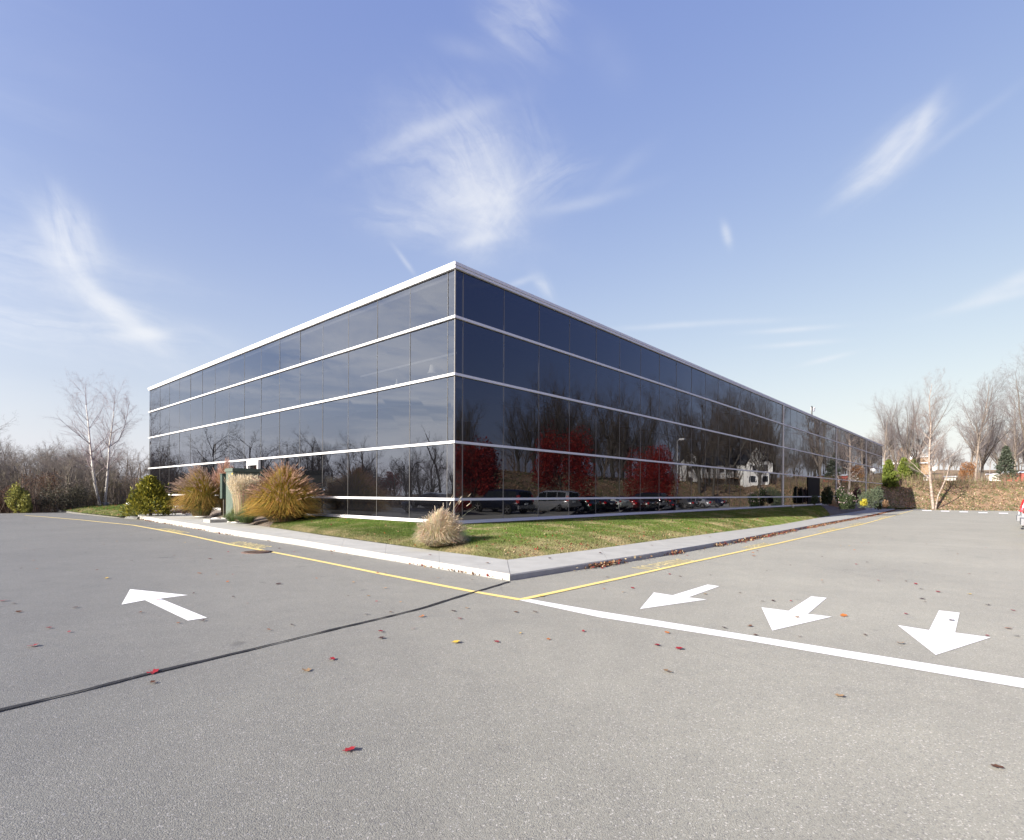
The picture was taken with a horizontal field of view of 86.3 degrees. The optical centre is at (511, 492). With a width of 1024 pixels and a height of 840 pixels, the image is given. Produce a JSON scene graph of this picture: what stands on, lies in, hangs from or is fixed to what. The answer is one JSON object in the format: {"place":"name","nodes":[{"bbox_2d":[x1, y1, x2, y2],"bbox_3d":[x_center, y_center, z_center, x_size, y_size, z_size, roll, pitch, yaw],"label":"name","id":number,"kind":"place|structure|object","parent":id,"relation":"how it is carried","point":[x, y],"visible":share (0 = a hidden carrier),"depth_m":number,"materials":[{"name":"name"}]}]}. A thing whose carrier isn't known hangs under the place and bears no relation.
{"place":"outdoors","nodes":[
{"label":"outdoors","id":0,"kind":"place"},
{"bbox_2d":[208,458,233,513],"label":"miscanthus grass","id":1,"kind":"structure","parent":0,"point":[219,472],"depth_m":25.38,"materials":[{"name":"brown plant"}]},
{"bbox_2d":[138,513,509,580],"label":"sidewalk","id":2,"kind":"structure","parent":0,"point":[496,568],"depth_m":12.95,"materials":[{"name":"concrete"}]},
{"bbox_2d":[140,508,272,526],"bbox_3d":[-14.387,1.036,25.534,17.364,0.262,2.626,0,0,42],"label":"mulch bed","id":3,"kind":"object","parent":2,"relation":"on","point":[262,521],"visible":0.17,"depth_m":21.57,"materials":[{"name":"soil"}]},
{"bbox_2d":[166,465,222,515],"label":"miscanthus grass","id":4,"kind":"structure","parent":3,"relation":"on","point":[198,496],"depth_m":24.78,"materials":[{"name":"brown plant"}]},
{"bbox_2d":[203,468,266,522],"bbox_3d":[-11.321,0.161,22.467,0.970,2.336,2.300,0,0,42],"label":"utility cabinet","id":5,"kind":"object","parent":3,"relation":"on","point":[237,472],"visible":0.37,"depth_m":22.29,"materials":[{"name":"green metal"}]},
{"bbox_2d":[224,473,259,520],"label":"feather reed grass","id":6,"kind":"object","parent":3,"relation":"on","point":[238,482],"depth_m":20.71,"materials":[{"name":"beige plant"}]},
{"bbox_2d":[220,473,225,516],"bbox_3d":[-12.461,0.152,23.642,0.260,1.984,0.300,0,0,42],"label":"control box","id":7,"kind":"object","parent":2,"relation":"on","point":[222,487],"visible":0.64,"depth_m":23.55,"materials":[{"name":"green metal"}]},
{"bbox_2d":[220,507,236,521],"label":"sedge clump","id":8,"kind":"object","parent":2,"relation":"on","point":[231,518],"visible":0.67,"depth_m":20.75,"materials":[{"name":"green plant"}]},
{"bbox_2d":[229,504,258,522],"bbox_3d":[-9.864,0.732,20.194,1.356,0.737,1.340,0,0,0],"label":"sedge clump","id":9,"kind":"object","parent":2,"relation":"on","point":[243,519],"visible":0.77,"depth_m":20.02,"materials":[{"name":"green plant"}]},
{"bbox_2d":[270,515,506,559],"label":"lawn","id":10,"kind":"structure","parent":0,"point":[411,544],"depth_m":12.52,"materials":[{"name":"plant"}]},
{"bbox_2d":[235,460,329,521],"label":"miscanthus grass","id":11,"kind":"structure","parent":10,"relation":"on","point":[283,495],"depth_m":19.38,"materials":[{"name":"brown plant"}]},
{"bbox_2d":[413,507,469,545],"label":"straw grass","id":12,"kind":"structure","parent":10,"relation":"on","point":[440,527],"depth_m":12.04,"materials":[{"name":"beige plant"}]},
{"bbox_2d":[0,510,1023,839],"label":"asphalt road","id":13,"kind":"structure","parent":0,"point":[602,728],"depth_m":3.79,"materials":[{"name":"grey asphalt"}]},
{"bbox_2d":[51,509,139,518],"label":"asphalt kerb","id":14,"kind":"structure","parent":13,"relation":"on","point":[130,517],"depth_m":30.15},
{"bbox_2d":[122,589,206,619],"bbox_3d":[-4.457,1.376,6.868,0.735,0.001,2.673,0,0,-37],"label":"direction arrow","id":15,"kind":"object","parent":13,"relation":"on","point":[133,595],"visible":1,"depth_m":6.98,"materials":[{"name":"white paint"}]},
{"bbox_2d":[230,541,271,548],"bbox_3d":[-6.949,1.365,14.424,2.431,0.001,0.525,0,0,43],"label":"no parking marking","id":16,"kind":"object","parent":13,"relation":"on","point":[251,544],"visible":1,"depth_m":14.21,"materials":[{"name":"yellow paint"}]},
{"bbox_2d":[0,581,509,710],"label":"crack seal","id":17,"kind":"object","parent":13,"relation":"on","point":[25,703],"visible":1,"depth_m":4.47,"materials":[{"name":"black asphalt"}]},
{"bbox_2d":[241,550,272,553],"bbox_3d":[-5.906,1.361,12.646,0.670,0.024,0.670,0,0,0],"label":"manhole cover","id":18,"kind":"object","parent":13,"relation":"on","point":[256,551],"visible":1,"depth_m":12.57,"materials":[{"name":"metal"}]},
{"bbox_2d":[25,515,520,599],"bbox_3d":[-13.294,1.334,19.585,36.558,0.001,1.504,0,0,41],"label":"yellow line","id":19,"kind":"object","parent":13,"relation":"on","point":[344,566],"visible":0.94,"depth_m":9.74,"materials":[{"name":"paint"}]},
{"bbox_2d":[139,519,502,579],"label":"gutter leaves","id":20,"kind":"object","parent":13,"relation":"on","point":[487,575],"visible":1,"depth_m":10.63,"materials":[{"name":"brown plant"}]},
{"bbox_2d":[631,559,693,569],"bbox_3d":[3.047,1.411,10.883,0.430,0.003,2.016,0,0,42],"label":"no parking marking","id":21,"kind":"object","parent":13,"relation":"on","point":[668,563],"visible":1,"depth_m":10.91,"materials":[{"name":"yellow paint"}]},
{"bbox_2d":[640,585,717,608],"bbox_3d":[2.311,1.406,7.486,2.250,0.001,0.732,0,0,-34],"label":"direction arrow","id":22,"kind":"object","parent":13,"relation":"on","point":[656,599],"visible":1,"depth_m":7.28,"materials":[{"name":"white paint"}]},
{"bbox_2d":[520,510,912,599],"bbox_3d":[26.076,1.813,38.570,0.622,0.608,81.478,0,0,39],"label":"yellow line","id":23,"kind":"object","parent":13,"relation":"on","point":[539,595],"visible":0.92,"depth_m":9.89,"materials":[{"name":"paint"}]},
{"bbox_2d":[574,509,894,570],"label":"gutter leaves","id":24,"kind":"object","parent":13,"relation":"on","point":[717,544],"visible":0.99,"depth_m":17.18,"materials":[{"name":"brown plant"}]},
{"bbox_2d":[522,599,1023,687],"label":"stop line","id":25,"kind":"object","parent":13,"relation":"on","point":[984,676],"visible":1,"depth_m":4.91,"materials":[{"name":"white paint"}]},
{"bbox_2d":[762,596,830,629],"bbox_3d":[3.425,1.411,6.531,2.332,0.001,0.741,0,0,-36],"label":"direction arrow","id":26,"kind":"object","parent":13,"relation":"on","point":[778,619],"visible":1,"depth_m":6.29,"materials":[{"name":"white paint"}]},
{"bbox_2d":[898,610,989,654],"bbox_3d":[4.483,1.416,5.653,2.315,0.001,0.730,0,0,-36],"label":"direction arrow","id":27,"kind":"object","parent":13,"relation":"on","point":[940,635],"visible":1,"depth_m":5.42,"materials":[{"name":"white paint"}]},
{"bbox_2d":[1016,499,1023,520],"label":"parked car","id":28,"kind":"object","parent":13,"relation":"on","point":[1021,509],"visible":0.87,"depth_m":24.95,"materials":[{"name":"red paint"}]},
{"bbox_2d":[0,0,1023,480],"label":"sky","id":29,"kind":"structure","parent":0,"point":[800,204],"materials":[{"name":"blue"}]},
{"bbox_2d":[4,470,1023,512],"bbox_3d":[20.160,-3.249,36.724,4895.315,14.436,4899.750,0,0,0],"label":"ground","id":30,"kind":"structure","parent":0,"point":[956,499],"depth_m":79.57,"materials":[{"name":"brown soil"}]},
{"bbox_2d":[0,486,14,512],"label":"wood bush","id":31,"kind":"object","parent":30,"relation":"on","point":[3,495],"visible":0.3,"depth_m":35.60,"materials":[{"name":"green plant"}]},
{"bbox_2d":[0,448,15,480],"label":"bare tree","id":32,"kind":"object","parent":30,"relation":"on","point":[6,469],"visible":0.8,"depth_m":45.23,"materials":[{"name":"grey plant"}]},
{"bbox_2d":[0,434,19,469],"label":"bare tree","id":33,"kind":"object","parent":30,"relation":"on","point":[9,449],"visible":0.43,"depth_m":64.16,"materials":[{"name":"grey plant"}]},
{"bbox_2d":[0,455,27,484],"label":"bare tree","id":34,"kind":"object","parent":30,"relation":"on","point":[18,470],"visible":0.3,"depth_m":51.56,"materials":[{"name":"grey plant"}]},
{"bbox_2d":[0,444,33,483],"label":"bare tree","id":35,"kind":"object","parent":30,"relation":"on","point":[15,458],"visible":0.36,"depth_m":57.60,"materials":[{"name":"grey plant"}]},
{"bbox_2d":[4,482,32,512],"bbox_3d":[-31.091,0.305,34.606,1.403,2.026,1.376,0,0,-14],"label":"olive bush","id":36,"kind":"object","parent":30,"relation":"on","point":[20,499],"visible":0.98,"depth_m":34.32,"materials":[{"name":"green plant"}]},
{"bbox_2d":[0,442,41,487],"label":"bare tree","id":37,"kind":"object","parent":30,"relation":"on","point":[11,465],"visible":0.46,"depth_m":46.53,"materials":[{"name":"brown plant"}]},
{"bbox_2d":[3,447,58,493],"bbox_3d":[-37.713,-1.142,43.334,3.826,5.459,3.337,0,0,20],"label":"bare tree","id":38,"kind":"object","parent":30,"relation":"on","point":[29,469],"visible":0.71,"depth_m":42.91,"materials":[{"name":"grey plant"}]},
{"bbox_2d":[4,470,65,511],"bbox_3d":[-33.001,-0.112,37.929,3.357,2.948,2.640,0,0,-37],"label":"wood bush","id":39,"kind":"object","parent":30,"relation":"on","point":[48,482],"visible":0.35,"depth_m":37.98,"materials":[{"name":"brown plant"}]},
{"bbox_2d":[0,486,78,512],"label":"scrub","id":40,"kind":"object","parent":30,"relation":"on","point":[34,506],"visible":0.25,"depth_m":36.38,"materials":[{"name":"plant"}]},
{"bbox_2d":[20,455,64,505],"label":"bare tree","id":41,"kind":"object","parent":30,"relation":"on","point":[42,466],"visible":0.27,"depth_m":46.51,"materials":[{"name":"brown plant"}]},
{"bbox_2d":[24,440,63,478],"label":"bare tree","id":42,"kind":"object","parent":30,"relation":"on","point":[41,455],"visible":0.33,"depth_m":56.05,"materials":[{"name":"grey plant"}]},
{"bbox_2d":[26,449,64,475],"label":"bare tree","id":43,"kind":"object","parent":30,"relation":"on","point":[48,463],"visible":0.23,"depth_m":46.74,"materials":[{"name":"brown plant"}]},
{"bbox_2d":[31,437,65,471],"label":"bare tree","id":44,"kind":"object","parent":30,"relation":"on","point":[49,448],"visible":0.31,"depth_m":64.49,"materials":[{"name":"grey plant"}]},
{"bbox_2d":[14,446,83,508],"bbox_3d":[-35.001,-1.070,41.120,3.743,5.282,4.142,0,0,30],"label":"bare tree","id":45,"kind":"object","parent":30,"relation":"on","point":[54,470],"visible":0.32,"depth_m":41.18,"materials":[{"name":"brown plant"}]},
{"bbox_2d":[30,445,71,475],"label":"bare tree","id":46,"kind":"object","parent":30,"relation":"on","point":[64,455],"visible":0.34,"depth_m":45.88,"materials":[{"name":"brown plant"}]},
{"bbox_2d":[33,450,79,507],"bbox_3d":[-34.147,-0.855,41.109,3.623,4.897,2.572,0,0,8],"label":"bare tree","id":47,"kind":"object","parent":30,"relation":"on","point":[58,467],"visible":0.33,"depth_m":40.87,"materials":[{"name":"brown plant"}]},
{"bbox_2d":[34,447,96,507],"bbox_3d":[-30.536,-0.851,37.989,3.120,4.874,3.577,0,0,-7],"label":"bare tree","id":48,"kind":"object","parent":30,"relation":"on","point":[67,475],"visible":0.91,"depth_m":37.77,"materials":[{"name":"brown plant"}]},
{"bbox_2d":[49,446,90,486],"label":"bare tree","id":49,"kind":"object","parent":30,"relation":"on","point":[78,466],"visible":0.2,"depth_m":45.03,"materials":[{"name":"brown plant"}]},
{"bbox_2d":[0,460,148,512],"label":"brush thicket","id":50,"kind":"object","parent":30,"relation":"on","point":[8,482],"visible":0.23,"depth_m":39.50,"materials":[{"name":"brown plant"}]},
{"bbox_2d":[54,449,96,494],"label":"bare tree","id":51,"kind":"object","parent":30,"relation":"on","point":[75,472],"visible":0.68,"depth_m":38.71,"materials":[{"name":"brown plant"}]},
{"bbox_2d":[63,482,107,506],"bbox_3d":[-32.140,0.234,41.016,4.272,2.265,2.749,0,0,18],"label":"wood bush","id":52,"kind":"object","parent":30,"relation":"on","point":[91,501],"visible":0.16,"depth_m":40.73,"materials":[{"name":"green plant"}]},
{"bbox_2d":[67,452,124,483],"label":"bare tree","id":53,"kind":"object","parent":30,"relation":"on","point":[106,464],"visible":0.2,"depth_m":57.14,"materials":[{"name":"brown plant"}]},
{"bbox_2d":[81,454,114,503],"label":"bare tree","id":54,"kind":"object","parent":30,"relation":"on","point":[88,476],"visible":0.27,"depth_m":44.23,"materials":[{"name":"brown plant"}]},
{"bbox_2d":[79,444,121,486],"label":"bare tree","id":55,"kind":"object","parent":30,"relation":"on","point":[100,468],"visible":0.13,"depth_m":54.22,"materials":[{"name":"brown plant"}]},
{"bbox_2d":[78,447,123,499],"bbox_3d":[-33.828,-1.132,43.978,3.340,5.433,3.696,0,0,17],"label":"bare tree","id":56,"kind":"object","parent":30,"relation":"on","point":[105,471],"visible":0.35,"depth_m":44.30,"materials":[{"name":"brown plant"}]},
{"bbox_2d":[72,444,135,498],"bbox_3d":[-32.596,-1.237,43.703,4.459,5.724,3.889,0,0,8],"label":"bare tree","id":57,"kind":"object","parent":30,"relation":"on","point":[103,470],"visible":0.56,"depth_m":43.33,"materials":[{"name":"brown plant"}]},
{"bbox_2d":[89,479,133,504],"bbox_3d":[-31.637,0.091,44.063,4.198,2.570,2.177,0,0,-34],"label":"wood bush","id":58,"kind":"object","parent":30,"relation":"on","point":[120,501],"visible":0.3,"depth_m":43.68,"materials":[{"name":"brown plant"}]},
{"bbox_2d":[111,444,142,482],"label":"bare tree","id":59,"kind":"object","parent":30,"relation":"on","point":[127,462],"visible":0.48,"depth_m":73.73,"materials":[{"name":"grey plant"}]},
{"bbox_2d":[119,448,139,476],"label":"bare tree","id":60,"kind":"object","parent":30,"relation":"on","point":[131,463],"visible":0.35,"depth_m":83.20,"materials":[{"name":"grey plant"}]},
{"bbox_2d":[118,446,148,487],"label":"bare tree","id":61,"kind":"object","parent":30,"relation":"on","point":[138,469],"visible":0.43,"depth_m":51.88,"materials":[{"name":"grey plant"}]},
{"bbox_2d":[118,448,148,485],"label":"bare tree","id":62,"kind":"object","parent":30,"relation":"on","point":[134,465],"visible":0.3,"depth_m":54.12,"materials":[{"name":"grey plant"}]},
{"bbox_2d":[148,261,882,524],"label":"office building","id":63,"kind":"structure","parent":30,"relation":"on","point":[488,398],"depth_m":20.93,"materials":[{"name":"black glass"}]},
{"bbox_2d":[807,477,819,505],"bbox_3d":[26.005,-0.123,47.042,0.050,2.380,4.000,0,0,42],"label":"entrance door","id":64,"kind":"structure","parent":63,"relation":"in","point":[813,484],"depth_m":46.61,"materials":[{"name":"black glass"}]},
{"bbox_2d":[822,504,882,515],"bbox_3d":[42.674,1.753,66.110,2.066,1.082,64.262,0,0,38],"label":"mulch bed","id":65,"kind":"object","parent":30,"relation":"on","point":[832,510],"visible":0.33,"depth_m":48.73,"materials":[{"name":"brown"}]},
{"bbox_2d":[821,486,833,504],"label":"dark shrub","id":66,"kind":"object","parent":65,"relation":"on","point":[827,496],"visible":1,"depth_m":45.88,"materials":[{"name":"green plant"}]},
{"bbox_2d":[834,486,855,509],"bbox_3d":[25.222,0.372,41.466,1.659,1.801,1.518,0,0,-37],"label":"rose bush","id":67,"kind":"object","parent":65,"relation":"on","point":[842,501],"visible":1,"depth_m":41.26,"materials":[{"name":"green plant"}]},
{"bbox_2d":[859,499,867,505],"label":"yellow shrub","id":68,"kind":"object","parent":65,"relation":"on","point":[864,502],"visible":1,"depth_m":42.42,"materials":[{"name":"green plant"}]},
{"bbox_2d":[857,486,884,507],"bbox_3d":[30.161,0.363,45.992,2.007,1.879,1.997,0,0,-40],"label":"mounded shrub","id":69,"kind":"object","parent":65,"relation":"on","point":[873,495],"visible":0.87,"depth_m":45.83,"materials":[{"name":"green plant"}]},
{"bbox_2d":[853,487,861,502],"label":"purple shrub","id":70,"kind":"object","parent":30,"relation":"on","point":[855,493],"visible":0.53,"depth_m":49.82,"materials":[{"name":"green plant"}]},
{"bbox_2d":[866,403,907,463],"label":"bare tree","id":71,"kind":"object","parent":30,"relation":"on","point":[884,449],"visible":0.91,"depth_m":96.26,"materials":[{"name":"beige plant"}]},
{"bbox_2d":[859,391,918,476],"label":"bare tree","id":72,"kind":"object","parent":30,"relation":"on","point":[890,450],"visible":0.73,"depth_m":101.22,"materials":[{"name":"grey plant"}]},
{"bbox_2d":[882,459,899,487],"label":"arborvitae","id":73,"kind":"object","parent":30,"relation":"on","point":[889,477],"visible":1,"depth_m":81.55,"materials":[{"name":"green plant"}]},
{"bbox_2d":[896,457,912,480],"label":"arborvitae","id":74,"kind":"object","parent":30,"relation":"on","point":[903,469],"visible":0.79,"depth_m":85.62,"materials":[{"name":"green plant"}]},
{"bbox_2d":[893,448,928,473],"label":"shingled building","id":75,"kind":"structure","parent":30,"relation":"on","point":[924,464],"depth_m":136.63,"materials":[{"name":"brown"}]},
{"bbox_2d":[875,388,949,464],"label":"bare tree","id":76,"kind":"object","parent":30,"relation":"on","point":[916,451],"visible":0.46,"depth_m":102.60,"materials":[{"name":"grey plant"}]},
{"bbox_2d":[909,459,924,480],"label":"arborvitae","id":77,"kind":"object","parent":30,"relation":"on","point":[915,468],"visible":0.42,"depth_m":88.45,"materials":[{"name":"green plant"}]},
{"bbox_2d":[883,383,968,460],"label":"bare tree","id":78,"kind":"object","parent":30,"relation":"on","point":[910,435],"visible":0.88,"depth_m":97.12,"materials":[{"name":"grey plant"}]},
{"bbox_2d":[898,368,973,508],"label":"river birch","id":79,"kind":"object","parent":30,"relation":"on","point":[929,460],"visible":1,"depth_m":75.44,"materials":[{"name":"white plant"}]},
{"bbox_2d":[931,429,948,470],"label":"bare tree","id":80,"kind":"object","parent":30,"relation":"on","point":[939,453],"visible":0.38,"depth_m":168.59,"materials":[{"name":"grey plant"}]},
{"bbox_2d":[882,480,1023,510],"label":"bank leaves","id":81,"kind":"object","parent":30,"relation":"on","point":[962,504],"visible":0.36,"depth_m":79.05,"materials":[{"name":"brown plant"}]},
{"bbox_2d":[882,471,1023,488],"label":"bank scrub","id":82,"kind":"object","parent":30,"relation":"on","point":[964,479],"visible":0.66,"depth_m":82.56,"materials":[{"name":"brown plant"}]},
{"bbox_2d":[943,442,962,474],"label":"bare tree","id":83,"kind":"object","parent":30,"relation":"on","point":[955,456],"visible":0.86,"depth_m":134.22,"materials":[{"name":"grey plant"}]},
{"bbox_2d":[958,461,976,480],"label":"orange shrub","id":84,"kind":"object","parent":30,"relation":"on","point":[970,466],"visible":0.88,"depth_m":91.81,"materials":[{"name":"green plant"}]},
{"bbox_2d":[969,430,983,473],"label":"bare tree","id":85,"kind":"object","parent":30,"relation":"on","point":[979,455],"visible":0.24,"depth_m":146.82,"materials":[{"name":"beige plant"}]},
{"bbox_2d":[963,432,991,472],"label":"bare tree","id":86,"kind":"object","parent":30,"relation":"on","point":[979,456],"visible":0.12,"depth_m":151.65,"materials":[{"name":"grey plant"}]},
{"bbox_2d":[952,366,1010,480],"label":"bare tree","id":87,"kind":"object","parent":30,"relation":"on","point":[978,434],"visible":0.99,"depth_m":99.54,"materials":[{"name":"beige plant"}]},
{"bbox_2d":[948,370,1014,478],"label":"bare tree","id":88,"kind":"object","parent":30,"relation":"on","point":[976,442],"visible":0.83,"depth_m":101.13,"materials":[{"name":"beige plant"}]},
{"bbox_2d":[955,384,1019,480],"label":"bare tree","id":89,"kind":"object","parent":30,"relation":"on","point":[984,460],"visible":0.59,"depth_m":105.66,"materials":[{"name":"grey plant"}]},
{"bbox_2d":[961,404,1023,470],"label":"bare tree","id":90,"kind":"object","parent":30,"relation":"on","point":[994,453],"visible":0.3,"depth_m":119.87,"materials":[{"name":"grey plant"}]},
{"bbox_2d":[985,473,999,480],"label":"white shed","id":91,"kind":"structure","parent":30,"relation":"on","point":[990,475],"depth_m":104.33,"materials":[{"name":"white"}]},
{"bbox_2d":[982,373,1023,480],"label":"bare tree","id":92,"kind":"object","parent":30,"relation":"on","point":[1016,438],"visible":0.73,"depth_m":98.40,"materials":[{"name":"beige plant"}]},
{"bbox_2d":[985,344,1023,439],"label":"bare tree","id":93,"kind":"object","parent":30,"relation":"on","point":[1019,409],"visible":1,"depth_m":91.32,"materials":[{"name":"grey plant"}]},
{"bbox_2d":[992,445,1018,479],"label":"spruce tree","id":94,"kind":"object","parent":30,"relation":"on","point":[1006,453],"visible":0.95,"depth_m":91.67,"materials":[{"name":"green plant"}]},
{"bbox_2d":[1002,430,1022,459],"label":"bare tree","id":95,"kind":"object","parent":30,"relation":"on","point":[1012,448],"visible":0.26,"depth_m":149.95,"materials":[{"name":"grey plant"}]},
{"bbox_2d":[1001,471,1023,481],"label":"red shed","id":96,"kind":"structure","parent":30,"relation":"on","point":[1020,472],"depth_m":100.60,"materials":[{"name":"red"}]},
{"bbox_2d":[1003,418,1023,461],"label":"bare tree","id":97,"kind":"object","parent":30,"relation":"on","point":[1019,440],"visible":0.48,"depth_m":110.35,"materials":[{"name":"grey plant"}]},
{"bbox_2d":[460,505,829,559],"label":"lawn","id":98,"kind":"structure","parent":0,"point":[628,532],"depth_m":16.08,"materials":[{"name":"green plant"}]},
{"bbox_2d":[811,495,818,504],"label":"dark shrub","id":99,"kind":"object","parent":98,"relation":"on","point":[815,501],"visible":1,"depth_m":40.88,"materials":[{"name":"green plant"}]},
{"bbox_2d":[507,509,893,580],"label":"sidewalk","id":100,"kind":"structure","parent":0,"point":[529,567],"depth_m":12.57,"materials":[{"name":"concrete"}]},
{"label":"lawn","id":101,"kind":"structure","parent":0,"visible":0},
{"bbox_2d":[33,482,89,512],"bbox_3d":[-29.946,0.328,36.479,2.203,2.096,3.294,0,0,19],"label":"wood bush","id":102,"kind":"object","parent":101,"relation":"on","point":[68,500],"visible":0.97,"depth_m":36.14,"materials":[{"name":"brown plant"}]},
{"bbox_2d":[42,370,145,504],"bbox_3d":[-30.313,-4.004,40.167,5.963,10.255,5.399,0,0,0],"label":"birch tree","id":103,"kind":"object","parent":101,"relation":"on","point":[110,443],"visible":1,"depth_m":39.97,"materials":[{"name":"grey plant"}]},
{"bbox_2d":[61,504,142,515],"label":"lawn grass","id":104,"kind":"structure","parent":101,"relation":"on","point":[101,510],"depth_m":32.50,"materials":[{"name":"green plant"}]},
{"bbox_2d":[118,474,175,516],"bbox_3d":[-18.061,0.148,27.145,2.637,2.142,2.510,0,0,-24],"label":"golden conifer","id":105,"kind":"object","parent":101,"relation":"on","point":[150,490],"visible":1,"depth_m":26.82,"materials":[{"name":"green plant"}]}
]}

